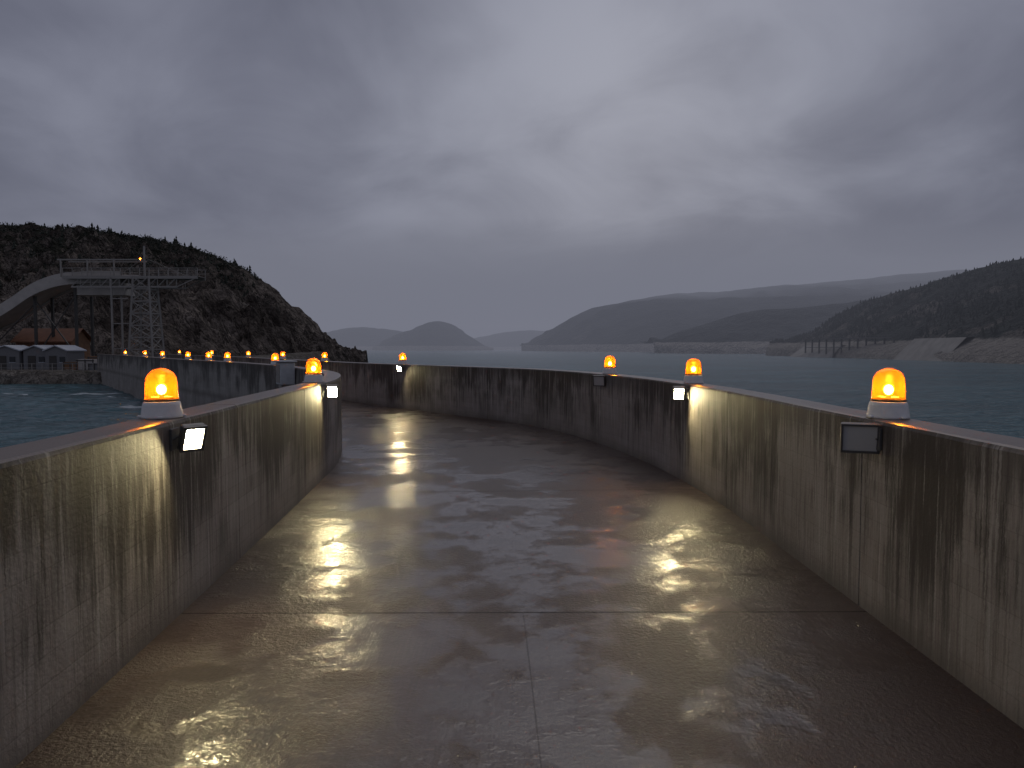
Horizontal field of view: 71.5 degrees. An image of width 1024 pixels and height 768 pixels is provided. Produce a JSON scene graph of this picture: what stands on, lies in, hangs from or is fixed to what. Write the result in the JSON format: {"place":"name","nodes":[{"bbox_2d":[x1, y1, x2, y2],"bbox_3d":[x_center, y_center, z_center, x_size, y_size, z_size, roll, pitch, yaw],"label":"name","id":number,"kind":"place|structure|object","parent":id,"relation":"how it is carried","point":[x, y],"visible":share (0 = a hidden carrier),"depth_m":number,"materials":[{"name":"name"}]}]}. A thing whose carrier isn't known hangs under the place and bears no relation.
{"place":"outdoors","nodes":[
{"label":"outdoors","id":0,"kind":"place"},
{"bbox_2d":[10,328,94,358],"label":"timber shed","id":1,"kind":"structure","parent":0,"point":[24,336],"depth_m":91.10,"materials":[{"name":"red wood"}]},
{"bbox_2d":[0,384,142,447],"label":"basin water","id":2,"kind":"structure","parent":0,"point":[31,412],"depth_m":39.72,"materials":[{"name":"blue liquid"}]},
{"bbox_2d":[0,348,343,384],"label":"shore ground","id":3,"kind":"structure","parent":0,"point":[33,376],"depth_m":68.09,"materials":[{"name":"soil"}]},
{"bbox_2d":[0,345,27,369],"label":"site hut","id":4,"kind":"object","parent":3,"relation":"on","point":[10,354],"visible":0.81,"depth_m":77.47,"materials":[{"name":"metal"}]},
{"bbox_2d":[21,345,52,369],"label":"site hut","id":5,"kind":"object","parent":3,"relation":"on","point":[34,355],"visible":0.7,"depth_m":77.73,"materials":[{"name":"metal"}]},
{"bbox_2d":[1,363,93,371],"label":"quay railing","id":6,"kind":"object","parent":3,"relation":"on","point":[42,368],"visible":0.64,"depth_m":69.59,"materials":[{"name":"metal"}]},
{"bbox_2d":[42,345,86,369],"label":"site hut","id":7,"kind":"object","parent":3,"relation":"on","point":[57,356],"visible":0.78,"depth_m":77.48,"materials":[{"name":"metal"}]},
{"bbox_2d":[0,271,140,355],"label":"concrete chute","id":8,"kind":"object","parent":3,"relation":"on","point":[33,298],"visible":0.74,"depth_m":87.17,"materials":[{"name":"concrete"}]},
{"bbox_2d":[63,362,77,369],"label":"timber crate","id":9,"kind":"object","parent":3,"relation":"on","point":[67,365],"visible":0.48,"depth_m":75.48,"materials":[{"name":"wood"}]},
{"bbox_2d":[76,359,96,369],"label":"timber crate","id":10,"kind":"object","parent":3,"relation":"on","point":[85,362],"visible":0.43,"depth_m":75.81,"materials":[{"name":"wood"}]},
{"bbox_2d":[87,356,96,358],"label":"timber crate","id":11,"kind":"object","parent":3,"relation":"on","point":[91,357],"visible":0.15,"depth_m":77.48,"materials":[{"name":"wood"}]},
{"bbox_2d":[88,363,96,369],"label":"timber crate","id":12,"kind":"object","parent":3,"relation":"on","point":[90,366],"visible":0.3,"depth_m":75.11,"materials":[{"name":"wood"}]},
{"bbox_2d":[57,259,205,354],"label":"steel gantry","id":13,"kind":"object","parent":3,"relation":"on","point":[167,278],"visible":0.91,"depth_m":85.46,"materials":[{"name":"grey metal"}]},
{"bbox_2d":[121,246,185,356],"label":"lattice tower","id":14,"kind":"structure","parent":3,"relation":"on","point":[141,313],"depth_m":85.93,"materials":[{"name":"metal"}]},
{"bbox_2d":[0,222,367,362],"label":"rocky hill","id":15,"kind":"structure","parent":0,"point":[208,316],"depth_m":131.80,"materials":[{"name":"green plant"}]},
{"bbox_2d":[0,221,269,303],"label":"hillside trees","id":16,"kind":"object","parent":15,"relation":"on","point":[110,231],"visible":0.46,"depth_m":145.43,"materials":[{"name":"green plant"}]},
{"bbox_2d":[326,327,401,349],"bbox_3d":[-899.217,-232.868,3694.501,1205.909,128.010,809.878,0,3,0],"label":"distant mountain","id":17,"kind":"structure","parent":0,"point":[363,338],"depth_m":3485.07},
{"bbox_2d":[372,321,493,350],"bbox_3d":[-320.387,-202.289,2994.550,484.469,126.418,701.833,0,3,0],"label":"distant mountain","id":18,"kind":"structure","parent":0,"point":[437,336],"depth_m":2799.04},
{"bbox_2d":[474,330,544,349],"bbox_3d":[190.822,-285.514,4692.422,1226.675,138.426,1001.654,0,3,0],"label":"distant mountain","id":19,"kind":"structure","parent":0,"point":[513,340],"depth_m":4414.78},
{"bbox_2d":[0,0,1023,337],"label":"sky","id":20,"kind":"structure","parent":0,"point":[481,168],"materials":[{"name":"grey"}]},
{"bbox_2d":[14,400,1023,767],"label":"dam walkway","id":21,"kind":"structure","parent":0,"point":[404,588],"depth_m":4.79,"materials":[{"name":"concrete"}]},
{"bbox_2d":[0,354,341,767],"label":"concrete parapet wall","id":22,"kind":"structure","parent":21,"relation":"on","point":[122,544],"depth_m":4.66,"materials":[{"name":"grey concrete"}]},
{"bbox_2d":[137,384,185,418],"bbox_3d":[-2.685,0.067,5.448,0.300,0.380,0.300,1,3,24],"label":"warning beacon","id":23,"kind":"object","parent":22,"relation":"on","point":[161,406],"visible":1,"depth_m":5.36,"materials":[{"name":"orange"}]},
{"bbox_2d":[169,423,207,452],"bbox_3d":[-2.426,0.385,5.263,0.179,0.232,0.238,29,21,35],"label":"wall floodlight","id":24,"kind":"object","parent":22,"relation":"attached to","point":[191,437],"depth_m":5.22,"materials":[{"name":"white"}]},
{"bbox_2d":[273,360,296,387],"bbox_3d":[-6.357,-0.272,19.948,0.500,0.770,0.850,-1,3,-28],"label":"electrical cabinet","id":25,"kind":"object","parent":22,"relation":"attached to","point":[285,373],"visible":0.95,"depth_m":19.64,"materials":[{"name":"metal"}]},
{"bbox_2d":[302,366,324,382],"bbox_3d":[-3.094,-0.215,11.089,0.300,0.380,0.300,1,3,20],"label":"warning beacon","id":26,"kind":"object","parent":22,"relation":"on","point":[313,376],"visible":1,"depth_m":10.99,"materials":[{"name":"orange"}]},
{"bbox_2d":[322,384,337,397],"bbox_3d":[-2.792,0.112,10.905,0.245,0.212,0.161,-1,3,-14],"label":"wall floodlight","id":27,"kind":"object","parent":22,"relation":"attached to","point":[331,390],"depth_m":10.88,"materials":[{"name":"white"}]},
{"bbox_2d":[154,354,1023,728],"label":"concrete parapet wall","id":28,"kind":"structure","parent":21,"relation":"on","point":[912,532],"depth_m":5.90,"materials":[{"name":"grey concrete"}]},
{"bbox_2d":[396,365,403,370],"bbox_3d":[-3.680,-0.532,23.578,0.234,0.242,0.192,1,27,15],"label":"wall floodlight","id":29,"kind":"object","parent":28,"relation":"attached to","point":[400,367],"depth_m":23.50,"materials":[{"name":"white"}]},
{"bbox_2d":[398,357,406,363],"bbox_3d":[-3.683,-0.858,23.949,0.300,0.380,0.300,2,4,39],"label":"warning beacon","id":30,"kind":"object","parent":28,"relation":"on","point":[402,361],"visible":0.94,"depth_m":23.84,"materials":[{"name":"orange"}]},
{"bbox_2d":[593,375,605,385],"bbox_3d":[1.819,-0.076,14.640,0.268,0.220,0.156,2,12,31],"label":"wall floodlight","id":31,"kind":"object","parent":28,"relation":"attached to","point":[599,380],"depth_m":14.58,"materials":[{"name":"grey"}]},
{"bbox_2d":[602,362,616,373],"bbox_3d":[2.037,-0.400,14.792,0.300,0.380,0.300,1,3,26],"label":"warning beacon","id":32,"kind":"object","parent":28,"relation":"on","point":[609,369],"visible":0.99,"depth_m":14.69,"materials":[{"name":"orange"}]},
{"bbox_2d":[672,386,689,399],"bbox_3d":[2.491,0.133,10.488,0.245,0.212,0.161,0,3,5],"label":"wall floodlight","id":33,"kind":"object","parent":28,"relation":"attached to","point":[678,392],"depth_m":10.46,"materials":[{"name":"white"}]},
{"bbox_2d":[683,367,703,383],"bbox_3d":[2.750,-0.199,10.770,0.300,0.380,0.300,0,3,5],"label":"warning beacon","id":34,"kind":"object","parent":28,"relation":"on","point":[693,377],"visible":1,"depth_m":10.66,"materials":[{"name":"orange"}]},
{"bbox_2d":[840,422,881,453],"bbox_3d":[2.588,0.399,5.282,0.273,0.226,0.137,1,3,20],"label":"wall floodlight","id":35,"kind":"object","parent":28,"relation":"attached to","point":[859,437],"depth_m":5.25,"materials":[{"name":"grey"}]},
{"bbox_2d":[866,384,909,419],"bbox_3d":[2.875,0.068,5.429,0.300,0.380,0.300,2,3,30],"label":"warning beacon","id":36,"kind":"object","parent":28,"relation":"on","point":[888,406],"visible":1,"depth_m":5.33,"materials":[{"name":"orange"}]},
{"bbox_2d":[361,350,1023,438],"bbox_3d":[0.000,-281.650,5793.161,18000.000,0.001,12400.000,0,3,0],"label":"reservoir water","id":37,"kind":"structure","parent":0,"point":[984,397],"depth_m":218.61,"materials":[{"name":"liquid"}]},
{"bbox_2d":[520,269,973,351],"bbox_3d":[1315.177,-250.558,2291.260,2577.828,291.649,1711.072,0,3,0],"label":"mountain ridge","id":38,"kind":"structure","parent":0,"point":[628,326],"depth_m":1992.25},
{"bbox_2d":[640,299,870,353],"bbox_3d":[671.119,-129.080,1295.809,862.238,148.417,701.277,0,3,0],"label":"wooded ridge","id":39,"kind":"structure","parent":0,"point":[754,332],"depth_m":1169.67,"materials":[{"name":"plant"}]},
{"bbox_2d":[766,258,1023,363],"bbox_3d":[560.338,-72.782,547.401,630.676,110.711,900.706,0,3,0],"label":"forested hill","id":40,"kind":"structure","parent":0,"point":[1005,344],"depth_m":554.46,"materials":[{"name":"green plant"}]},
{"bbox_2d":[790,337,965,360],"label":"concrete embankment","id":41,"kind":"structure","parent":40,"relation":"on","point":[923,349],"depth_m":486.16,"materials":[{"name":"grey concrete"}]},
{"bbox_2d":[804,335,895,357],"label":"spillway bridge","id":42,"kind":"structure","parent":41,"relation":"on","point":[841,338],"depth_m":617.13,"materials":[{"name":"concrete"}]},
{"bbox_2d":[772,257,1023,341],"bbox_3d":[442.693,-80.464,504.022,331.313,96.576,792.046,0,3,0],"label":"forest trees","id":43,"kind":"object","parent":40,"relation":"on","point":[929,317],"visible":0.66,"depth_m":595.56,"materials":[{"name":"green plant"}]}
]}

